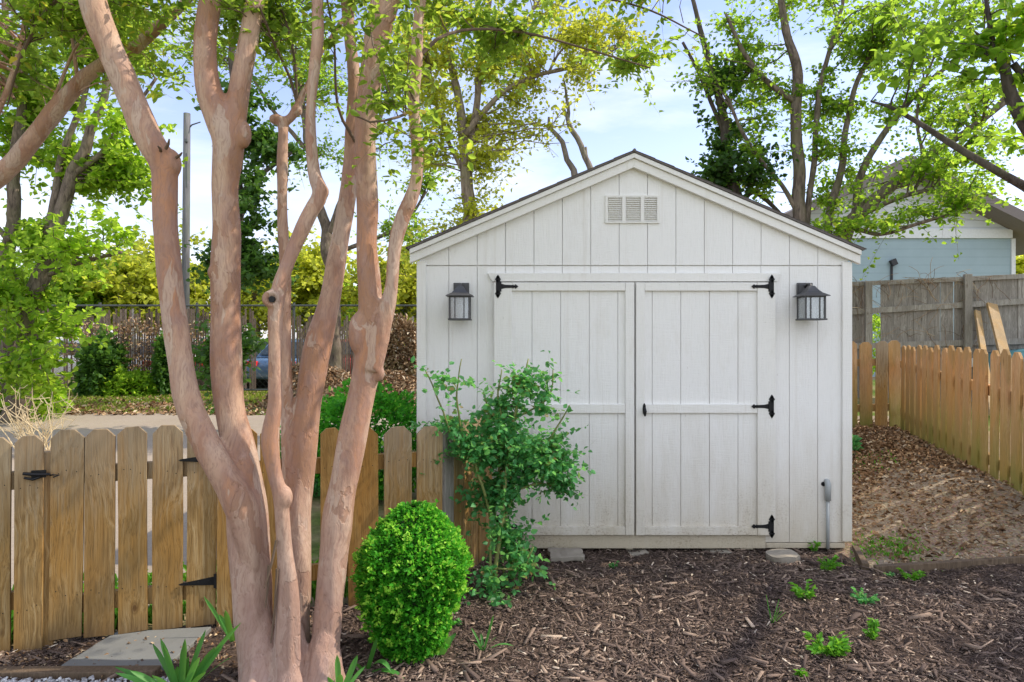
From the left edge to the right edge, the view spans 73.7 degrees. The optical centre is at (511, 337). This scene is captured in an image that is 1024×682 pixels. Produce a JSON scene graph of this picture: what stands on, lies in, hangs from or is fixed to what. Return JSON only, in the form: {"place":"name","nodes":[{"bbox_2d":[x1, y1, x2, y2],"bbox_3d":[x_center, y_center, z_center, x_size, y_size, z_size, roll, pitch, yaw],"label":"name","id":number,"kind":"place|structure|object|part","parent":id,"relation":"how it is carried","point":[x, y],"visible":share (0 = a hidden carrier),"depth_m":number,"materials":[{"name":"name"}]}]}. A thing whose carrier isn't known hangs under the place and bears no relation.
{"place":"outdoors","nodes":[
{"label":"outdoors","id":0,"kind":"place"},
{"bbox_2d":[49,339,80,377],"bbox_3d":[-13.911,0.770,21.494,4.455,1.460,1.812,0,0,-29],"label":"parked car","id":1,"kind":"object","parent":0,"point":[58,369],"depth_m":20.74,"materials":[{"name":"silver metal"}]},
{"bbox_3d":[-13.254,0.325,20.984,1.320,0.410,0.115,0,0,-29],"label":"side window","id":2,"kind":"part","parent":1,"relation":"part of","materials":[{"name":"grey glass"}]},
{"bbox_2d":[37,391,267,412],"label":"verge grass","id":3,"kind":"structure","parent":0,"point":[250,396],"depth_m":15.73,"materials":[{"name":"green plant"}]},
{"bbox_2d":[0,413,416,628],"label":"driveway","id":4,"kind":"structure","parent":0,"point":[150,425],"depth_m":10.93,"materials":[{"name":"concrete"}]},
{"bbox_2d":[0,323,56,368],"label":"shrub","id":5,"kind":"object","parent":4,"relation":"on","point":[52,343],"visible":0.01,"depth_m":12.97,"materials":[{"name":"green plant"}]},
{"bbox_2d":[0,369,74,418],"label":"shrub","id":6,"kind":"object","parent":4,"relation":"on","point":[58,396],"visible":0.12,"depth_m":12.46,"materials":[{"name":"green plant"}]},
{"bbox_2d":[0,385,80,449],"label":"dry shrub","id":7,"kind":"object","parent":4,"relation":"on","point":[31,432],"visible":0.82,"depth_m":8.52,"materials":[{"name":"plant"}]},
{"bbox_2d":[0,0,198,188],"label":"crape myrtle","id":8,"kind":"object","parent":4,"relation":"on","point":[15,159],"visible":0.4,"depth_m":3.49,"materials":[{"name":"green plant"}]},
{"bbox_2d":[11,546,347,641],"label":"fence line weeds","id":9,"kind":"object","parent":4,"relation":"on","point":[313,588],"visible":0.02,"depth_m":3.86,"materials":[{"name":"green plant"}]},
{"bbox_2d":[183,32,324,414],"bbox_3d":[-4.358,-2.021,11.055,2.174,7.075,1.753,0,0,6],"label":"ivy covered tree","id":10,"kind":"object","parent":4,"relation":"on","point":[255,261],"visible":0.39,"depth_m":10.86,"materials":[{"name":"green plant"}]},
{"bbox_2d":[280,420,338,496],"bbox_3d":[-1.923,1.133,6.507,0.907,0.804,0.911,0,0,0],"label":"shrub","id":11,"kind":"object","parent":4,"relation":"on","point":[316,487],"visible":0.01,"depth_m":6.37,"materials":[{"name":"green plant"}]},
{"bbox_2d":[381,0,665,258],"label":"slender tree","id":12,"kind":"object","parent":4,"relation":"on","point":[472,127],"visible":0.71,"depth_m":10.43,"materials":[{"name":"green plant"}]},
{"bbox_2d":[547,80,592,175],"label":"dead tree","id":13,"kind":"object","parent":4,"relation":"on","point":[584,155],"visible":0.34,"depth_m":10.77,"materials":[{"name":"brown wood"}]},
{"bbox_2d":[0,548,1023,681],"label":"mulch bed","id":14,"kind":"object","parent":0,"point":[208,646],"visible":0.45,"depth_m":3.46,"materials":[{"name":"brown wood"}]},
{"bbox_2d":[0,435,56,651],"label":"picket fence","id":15,"kind":"object","parent":14,"relation":"on","point":[26,599],"visible":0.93,"depth_m":3.22,"materials":[{"name":"brown wood"}]},
{"bbox_2d":[0,665,160,680],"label":"edging timber","id":16,"kind":"object","parent":14,"relation":"on","point":[57,672],"visible":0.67,"depth_m":2.97,"materials":[{"name":"brown wood"}]},
{"bbox_2d":[0,675,169,681],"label":"white gravel","id":17,"kind":"structure","parent":14,"relation":"on","point":[50,679],"depth_m":2.92,"materials":[{"name":"white gravel"}]},
{"bbox_2d":[22,425,216,640],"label":"garden gate","id":18,"kind":"structure","parent":14,"relation":"on","point":[82,522],"depth_m":3.38,"materials":[{"name":"brown wood"}]},
{"bbox_2d":[61,627,210,669],"bbox_3d":[-1.772,1.483,3.255,0.494,0.034,0.421,0,0,0],"label":"flagstone","id":19,"kind":"object","parent":14,"relation":"on","point":[138,649],"visible":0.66,"depth_m":3.23,"materials":[{"name":"grey stone"}]},
{"bbox_2d":[0,615,312,681],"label":"dry leaf bits","id":20,"kind":"object","parent":14,"relation":"on","point":[145,638],"visible":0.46,"depth_m":3.16,"materials":[{"name":"brown plant"}]},
{"bbox_2d":[115,623,240,681],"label":"lily clump","id":21,"kind":"object","parent":14,"relation":"on","point":[185,672],"visible":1,"depth_m":2.81,"materials":[{"name":"green plant"}]},
{"bbox_2d":[204,597,234,641],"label":"lily clump","id":22,"kind":"object","parent":14,"relation":"on","point":[224,622],"visible":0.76,"depth_m":3.35,"materials":[{"name":"green plant"}]},
{"bbox_2d":[217,426,442,626],"bbox_3d":[-0.972,0.993,3.759,1.199,1.022,0.088,0,0,-20],"label":"picket fence","id":23,"kind":"object","parent":14,"relation":"on","point":[398,459],"visible":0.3,"depth_m":3.80,"materials":[{"name":"brown wood"}]},
{"bbox_2d":[327,655,364,681],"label":"lily clump","id":24,"kind":"object","parent":14,"relation":"on","point":[339,676],"visible":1,"depth_m":2.84,"materials":[{"name":"green plant"}]},
{"bbox_2d":[0,0,700,681],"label":"crape myrtle","id":25,"kind":"object","parent":14,"relation":"on","point":[284,648],"visible":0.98,"depth_m":2.97,"materials":[{"name":"brown plant"}]},
{"bbox_2d":[356,638,403,677],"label":"lily clump","id":26,"kind":"object","parent":14,"relation":"on","point":[385,663],"visible":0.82,"depth_m":3.00,"materials":[{"name":"green plant"}]},
{"bbox_2d":[349,499,473,665],"bbox_3d":[-0.466,1.169,3.225,0.578,0.813,0.570,0,0,0],"label":"boxwood shrub","id":27,"kind":"object","parent":14,"relation":"on","point":[413,563],"visible":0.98,"depth_m":3.08,"materials":[{"name":"green plant"}]},
{"bbox_2d":[439,633,455,654],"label":"tulip leaves","id":28,"kind":"object","parent":14,"relation":"on","point":[448,640],"visible":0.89,"depth_m":3.18,"materials":[{"name":"green plant"}]},
{"bbox_2d":[453,618,461,625],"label":"weed plant","id":29,"kind":"object","parent":14,"relation":"on","point":[459,622],"visible":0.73,"depth_m":3.50,"materials":[{"name":"green plant"}]},
{"bbox_2d":[442,417,491,573],"bbox_3d":[-0.290,1.014,4.393,0.061,0.974,0.863,0,0,17],"label":"picket fence","id":30,"kind":"object","parent":14,"relation":"on","point":[453,468],"visible":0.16,"depth_m":4.25,"materials":[{"name":"brown wood"}]},
{"bbox_2d":[471,614,512,649],"bbox_3d":[-0.072,1.419,3.252,0.260,0.190,0.094,0,0,16],"label":"bulb sprout","id":31,"kind":"object","parent":14,"relation":"on","point":[480,645],"visible":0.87,"depth_m":3.26,"materials":[{"name":"green plant"}]},
{"bbox_2d":[0,548,993,681],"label":"fallen petals","id":32,"kind":"object","parent":14,"relation":"on","point":[772,601],"visible":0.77,"depth_m":3.49,"materials":[{"name":"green plant"}]},
{"bbox_2d":[406,350,595,609],"bbox_3d":[-0.073,0.837,4.103,1.114,1.533,0.754,0,0,-38],"label":"rose bush","id":33,"kind":"object","parent":14,"relation":"on","point":[509,453],"visible":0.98,"depth_m":4.02,"materials":[{"name":"green plant"}]},
{"bbox_2d":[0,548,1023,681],"bbox_3d":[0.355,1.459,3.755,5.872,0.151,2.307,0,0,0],"label":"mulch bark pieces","id":34,"kind":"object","parent":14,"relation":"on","point":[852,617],"visible":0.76,"depth_m":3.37,"materials":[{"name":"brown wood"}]},
{"bbox_2d":[547,547,584,561],"bbox_3d":[0.372,1.500,4.718,0.248,0.051,0.211,0,0,0],"label":"concrete block","id":35,"kind":"object","parent":14,"relation":"on","point":[555,554],"depth_m":4.66,"materials":[{"name":"grey concrete"}]},
{"bbox_2d":[608,561,619,568],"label":"weed plant","id":36,"kind":"object","parent":14,"relation":"on","point":[611,565],"visible":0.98,"depth_m":4.45,"materials":[{"name":"green plant"}]},
{"bbox_2d":[405,148,866,548],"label":"shed","id":37,"kind":"structure","parent":14,"relation":"on","point":[648,302],"depth_m":4.84,"materials":[{"name":"paint"}]},
{"bbox_2d":[446,283,473,320],"bbox_3d":[-0.360,-0.254,4.756,0.184,0.269,0.206,0,0,0],"label":"wall lantern","id":38,"kind":"object","parent":37,"relation":"attached to","point":[460,291],"depth_m":4.71,"materials":[{"name":"metal"}]},
{"bbox_2d":[494,275,633,534],"bbox_3d":[0.368,0.487,4.839,0.990,1.863,0.054,0,0,0],"label":"door","id":39,"kind":"structure","parent":37,"relation":"in","point":[587,329],"depth_m":4.84,"materials":[{"name":"paint"}]},
{"bbox_2d":[636,275,775,537],"bbox_3d":[1.369,0.487,4.820,0.985,1.863,0.092,0,0,0],"label":"door","id":40,"kind":"structure","parent":37,"relation":"in","point":[706,352],"depth_m":4.84,"materials":[{"name":"paint"}]},
{"bbox_2d":[793,283,830,320],"bbox_3d":[2.080,-0.254,4.756,0.184,0.269,0.206,0,0,0],"label":"wall lantern","id":41,"kind":"object","parent":37,"relation":"attached to","point":[806,291],"depth_m":4.71,"materials":[{"name":"metal"}]},
{"bbox_2d":[628,548,648,555],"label":"concrete block","id":42,"kind":"structure","parent":14,"relation":"on","point":[641,552],"depth_m":4.83,"materials":[{"name":"grey concrete"}]},
{"bbox_2d":[702,548,731,552],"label":"concrete block","id":43,"kind":"structure","parent":14,"relation":"on","point":[720,549],"depth_m":4.87,"materials":[{"name":"grey concrete"}]},
{"bbox_2d":[766,595,785,622],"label":"grass tuft","id":44,"kind":"object","parent":14,"relation":"on","point":[774,618],"visible":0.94,"depth_m":3.55,"materials":[{"name":"green plant"}]},
{"bbox_2d":[766,549,800,563],"bbox_3d":[1.848,1.497,4.662,0.225,0.058,0.178,0,0,0],"label":"concrete block","id":45,"kind":"object","parent":14,"relation":"on","point":[788,556],"depth_m":4.62,"materials":[{"name":"grey concrete"}]},
{"bbox_2d":[793,668,808,678],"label":"weed plant","id":46,"kind":"object","parent":14,"relation":"on","point":[799,673],"visible":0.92,"depth_m":2.97,"materials":[{"name":"green plant"}]},
{"bbox_2d":[788,579,817,599],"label":"weed plant","id":47,"kind":"object","parent":14,"relation":"on","point":[798,591],"visible":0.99,"depth_m":3.86,"materials":[{"name":"green plant"}]},
{"bbox_2d":[808,541,820,550],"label":"weed plant","id":48,"kind":"object","parent":14,"relation":"on","point":[817,545],"visible":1,"depth_m":4.84,"materials":[{"name":"green plant"}]},
{"bbox_2d":[803,631,853,656],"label":"weed plant","id":49,"kind":"object","parent":14,"relation":"on","point":[836,646],"visible":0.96,"depth_m":3.18,"materials":[{"name":"green plant"}]},
{"bbox_2d":[816,555,843,569],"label":"weed plant","id":50,"kind":"object","parent":14,"relation":"on","point":[832,564],"visible":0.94,"depth_m":4.39,"materials":[{"name":"green plant"}]},
{"bbox_2d":[852,545,868,570],"bbox_3d":[2.355,1.501,4.620,0.044,0.106,0.511,0,0,20],"label":"edging timber","id":51,"kind":"object","parent":14,"relation":"on","point":[860,558],"visible":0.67,"depth_m":4.54,"materials":[{"name":"brown wood"}]},
{"bbox_2d":[850,586,879,604],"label":"weed plant","id":52,"kind":"object","parent":14,"relation":"on","point":[861,597],"visible":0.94,"depth_m":3.82,"materials":[{"name":"green plant"}]},
{"bbox_2d":[862,618,880,639],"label":"weed plant","id":53,"kind":"object","parent":14,"relation":"on","point":[874,629],"visible":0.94,"depth_m":3.35,"materials":[{"name":"green plant"}]},
{"bbox_2d":[883,571,894,576],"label":"weed plant","id":54,"kind":"object","parent":14,"relation":"on","point":[890,573],"visible":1,"depth_m":4.22,"materials":[{"name":"green plant"}]},
{"bbox_2d":[897,568,926,580],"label":"weed plant","id":55,"kind":"object","parent":14,"relation":"on","point":[914,576],"visible":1,"depth_m":4.16,"materials":[{"name":"green plant"}]},
{"bbox_2d":[873,556,1023,573],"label":"edging timber","id":56,"kind":"object","parent":14,"relation":"on","point":[926,566],"visible":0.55,"depth_m":4.29,"materials":[{"name":"brown wood"}]},
{"bbox_2d":[0,0,1023,338],"label":"sky","id":57,"kind":"structure","parent":0,"point":[620,122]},
{"bbox_2d":[11,377,1022,645],"bbox_3d":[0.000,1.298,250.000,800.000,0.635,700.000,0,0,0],"label":"ground","id":58,"kind":"structure","parent":0,"point":[315,527],"depth_m":5.90,"materials":[{"name":"green plant"}]},
{"bbox_2d":[15,247,136,341],"bbox_3d":[-16.138,-1.192,25.178,5.392,5.445,5.261,0,0,-44],"label":"background tree","id":59,"kind":"object","parent":58,"relation":"on","point":[79,274],"visible":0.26,"depth_m":24.31,"materials":[{"name":"yellow plant"}]},
{"bbox_2d":[0,0,187,422],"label":"maple tree","id":60,"kind":"object","parent":58,"relation":"on","point":[45,245],"visible":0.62,"depth_m":11.81,"materials":[{"name":"green plant"}]},
{"bbox_2d":[68,325,135,396],"bbox_3d":[-10.315,0.640,17.329,1.488,1.988,1.368,0,0,16],"label":"vine clump","id":61,"kind":"object","parent":58,"relation":"on","point":[90,359],"visible":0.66,"depth_m":16.95,"materials":[{"name":"green plant"}]},
{"bbox_2d":[42,227,209,345],"bbox_3d":[-14.579,-1.349,25.596,6.536,5.730,5.872,0,0,0],"label":"background tree","id":62,"kind":"object","parent":58,"relation":"on","point":[140,273],"visible":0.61,"depth_m":24.92,"materials":[{"name":"green plant"}]},
{"bbox_2d":[93,364,161,397],"bbox_3d":[-9.745,1.134,17.181,2.113,0.982,1.106,0,0,0],"label":"vine clump","id":63,"kind":"object","parent":58,"relation":"on","point":[139,379],"visible":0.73,"depth_m":16.94,"materials":[{"name":"green plant"}]},
{"bbox_2d":[57,315,209,392],"bbox_3d":[-9.723,0.464,17.600,5.217,2.086,0.692,0,0,0],"label":"vine clump","id":64,"kind":"object","parent":58,"relation":"on","point":[126,337],"visible":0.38,"depth_m":17.57,"materials":[{"name":"brown plant"}]},
{"bbox_2d":[148,330,170,395],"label":"vine clump","id":65,"kind":"object","parent":58,"relation":"on","point":[159,374],"visible":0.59,"depth_m":17.05,"materials":[{"name":"green plant"}]},
{"bbox_2d":[107,218,252,336],"bbox_3d":[-13.840,-1.727,28.467,6.856,6.500,4.878,0,0,-18],"label":"background tree","id":66,"kind":"object","parent":58,"relation":"on","point":[203,283],"visible":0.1,"depth_m":28.20,"materials":[{"name":"yellow plant"}]},
{"bbox_2d":[182,112,200,308],"bbox_3d":[-11.307,-3.187,23.937,0.683,9.377,0.318,0,0,13],"label":"utility pole","id":67,"kind":"object","parent":58,"relation":"on","point":[187,124],"visible":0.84,"depth_m":23.90,"materials":[{"name":"grey wood"}]},
{"bbox_2d":[0,303,416,390],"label":"chain link fence","id":68,"kind":"object","parent":58,"relation":"on","point":[299,339],"visible":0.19,"depth_m":17.98,"materials":[{"name":"metal"}]},
{"bbox_2d":[195,339,267,386],"bbox_3d":[-8.202,0.770,21.988,1.812,1.460,4.455,0,0,10],"label":"parked car","id":69,"kind":"object","parent":58,"relation":"on","point":[251,358],"visible":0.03,"depth_m":20.42,"materials":[{"name":"metal"}]},
{"bbox_2d":[55,392,415,415],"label":"roadside leaf litter","id":70,"kind":"object","parent":58,"relation":"on","point":[156,404],"visible":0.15,"depth_m":13.94,"materials":[{"name":"brown plant"}]},
{"bbox_2d":[201,276,301,337],"bbox_3d":[-11.398,-0.984,30.067,5.381,5.106,4.688,0,0,0],"label":"background tree","id":71,"kind":"object","parent":58,"relation":"on","point":[258,315],"visible":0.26,"depth_m":29.35,"materials":[{"name":"green plant"}]},
{"bbox_2d":[247,339,303,386],"bbox_3d":[-6.303,0.770,21.588,1.812,1.460,4.455,0,0,16],"label":"parked car","id":72,"kind":"object","parent":58,"relation":"on","point":[262,360],"visible":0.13,"depth_m":19.67,"materials":[{"name":"blue metal"}]},
{"bbox_3d":[-6.703,0.315,20.150,1.440,0.375,0.450,0,0,16],"label":"rear window","id":73,"kind":"part","parent":72,"relation":"part of","materials":[{"name":"grey glass"}]},
{"bbox_2d":[244,218,356,338],"bbox_3d":[-8.200,-1.609,26.846,5.029,6.281,4.750,0,0,0],"label":"background tree","id":74,"kind":"object","parent":58,"relation":"on","point":[307,289],"visible":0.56,"depth_m":26.43,"materials":[{"name":"green plant"}]},
{"bbox_2d":[256,362,351,408],"bbox_3d":[-4.111,0.959,14.586,2.634,1.199,2.127,0,0,0],"label":"leaf mound","id":75,"kind":"object","parent":58,"relation":"on","point":[335,376],"visible":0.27,"depth_m":14.18,"materials":[{"name":"plant"}]},
{"bbox_2d":[150,0,458,368],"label":"background tree","id":76,"kind":"object","parent":58,"relation":"on","point":[326,224],"visible":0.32,"depth_m":15.93,"materials":[{"name":"green plant"}]},
{"bbox_2d":[291,250,357,338],"bbox_3d":[-7.687,-1.279,30.795,5.380,5.668,5.471,0,0,0],"label":"background tree","id":77,"kind":"object","parent":58,"relation":"on","point":[348,284],"visible":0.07,"depth_m":29.85,"materials":[{"name":"yellow plant"}]},
{"bbox_2d":[314,377,416,500],"bbox_3d":[-1.308,0.956,6.323,1.534,1.180,1.148,0,0,0],"label":"shrub","id":78,"kind":"object","parent":58,"relation":"on","point":[334,407],"visible":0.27,"depth_m":6.11,"materials":[{"name":"green plant"}]},
{"bbox_2d":[341,223,427,344],"bbox_3d":[-4.465,-1.422,26.815,5.594,5.898,5.391,0,0,-31],"label":"background tree","id":79,"kind":"object","parent":58,"relation":"on","point":[407,288],"visible":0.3,"depth_m":25.92,"materials":[{"name":"yellow plant"}]},
{"bbox_2d":[376,369,416,406],"bbox_3d":[-2.498,1.135,14.812,2.704,0.881,2.078,0,0,0],"label":"leaf mound","id":80,"kind":"object","parent":58,"relation":"on","point":[400,381],"visible":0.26,"depth_m":14.49,"materials":[{"name":"plant"}]},
{"bbox_2d":[383,312,416,374],"bbox_3d":[-2.840,0.432,17.392,1.336,2.143,0.832,0,0,0],"label":"vine clump","id":81,"kind":"object","parent":58,"relation":"on","point":[402,330],"visible":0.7,"depth_m":17.24,"materials":[{"name":"brown plant"}]},
{"bbox_2d":[682,0,798,211],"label":"ivy covered tree","id":82,"kind":"object","parent":58,"relation":"on","point":[719,169],"visible":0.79,"depth_m":10.16,"materials":[{"name":"green plant"}]},
{"bbox_2d":[664,0,1023,280],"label":"spreading tree","id":83,"kind":"object","parent":58,"relation":"on","point":[876,36],"visible":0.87,"depth_m":9.70,"materials":[{"name":"green plant"}]},
{"bbox_2d":[872,313,879,374],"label":"shrub","id":84,"kind":"object","parent":58,"relation":"on","point":[874,326],"visible":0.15,"depth_m":12.56,"materials":[{"name":"green plant"}]},
{"bbox_2d":[784,155,1023,376],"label":"house","id":85,"kind":"structure","parent":58,"relation":"on","point":[997,248],"depth_m":17.00,"materials":[{"name":"blue wood"}]},
{"bbox_2d":[852,257,1023,401],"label":"board fence","id":86,"kind":"object","parent":58,"relation":"on","point":[913,312],"visible":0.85,"depth_m":10.80,"materials":[{"name":"grey wood"}]},
{"bbox_2d":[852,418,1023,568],"bbox_3d":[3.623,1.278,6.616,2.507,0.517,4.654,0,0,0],"label":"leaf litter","id":87,"kind":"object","parent":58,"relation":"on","point":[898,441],"visible":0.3,"depth_m":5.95,"materials":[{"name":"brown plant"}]},
{"bbox_2d":[868,0,1023,191],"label":"overhanging tree","id":88,"kind":"object","parent":58,"relation":"on","point":[1000,48],"visible":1,"depth_m":4.92,"materials":[{"name":"green plant"}]},
{"bbox_2d":[974,310,989,415],"bbox_3d":[6.874,0.330,9.934,0.092,1.520,1.458,0,0,27],"label":"lumber plank","id":89,"kind":"object","parent":58,"relation":"on","point":[979,330],"visible":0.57,"depth_m":10.22,"materials":[{"name":"beige wood"}]},
{"bbox_2d":[972,348,1023,378],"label":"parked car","id":90,"kind":"object","parent":58,"relation":"on","point":[1021,350],"visible":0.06,"depth_m":10.16,"materials":[{"name":"blue metal"}]},
{"bbox_2d":[986,302,1011,365],"bbox_3d":[7.152,0.280,9.904,0.152,1.642,1.373,0,0,21],"label":"lumber plank","id":91,"kind":"object","parent":58,"relation":"on","point":[997,328],"visible":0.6,"depth_m":10.21,"materials":[{"name":"beige wood"}]},
{"bbox_2d":[1016,255,1023,273],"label":"background tree","id":92,"kind":"object","parent":58,"relation":"on","point":[1019,264],"visible":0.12,"depth_m":25.59,"materials":[{"name":"yellow plant"}]},
{"bbox_2d":[830,416,1023,574],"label":"side yard","id":93,"kind":"structure","parent":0,"point":[966,534],"depth_m":4.95,"materials":[{"name":"soil"}]},
{"bbox_2d":[852,434,863,454],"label":"weed plant","id":94,"kind":"object","parent":93,"relation":"on","point":[856,439],"visible":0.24,"depth_m":6.88,"materials":[{"name":"green plant"}]},
{"bbox_2d":[852,340,900,427],"bbox_3d":[3.730,0.711,8.242,1.925,1.365,0.065,0,0,0],"label":"picket fence","id":95,"kind":"object","parent":93,"relation":"on","point":[885,362],"visible":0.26,"depth_m":8.21,"materials":[{"name":"orange wood"}]},
{"bbox_2d":[852,449,910,474],"bbox_3d":[3.356,1.241,6.615,0.890,0.295,1.135,0,0,-23],"label":"grass patch","id":96,"kind":"object","parent":93,"relation":"on","point":[874,461],"visible":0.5,"depth_m":6.45,"materials":[{"name":"green plant"}]},
{"bbox_2d":[850,525,961,571],"bbox_3d":[2.629,1.434,4.674,0.648,0.163,0.802,0,0,-22],"label":"grass patch","id":97,"kind":"object","parent":93,"relation":"on","point":[893,545],"visible":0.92,"depth_m":4.71,"materials":[{"name":"green plant"}]},
{"bbox_2d":[846,444,1023,563],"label":"yard wood chips","id":98,"kind":"object","parent":93,"relation":"on","point":[935,526],"visible":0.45,"depth_m":5.04,"materials":[{"name":"brown wood"}]},
{"bbox_2d":[900,345,1023,495],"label":"picket fence","id":99,"kind":"object","parent":93,"relation":"on","point":[951,429],"visible":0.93,"depth_m":5.99,"materials":[{"name":"orange wood"}]}
]}

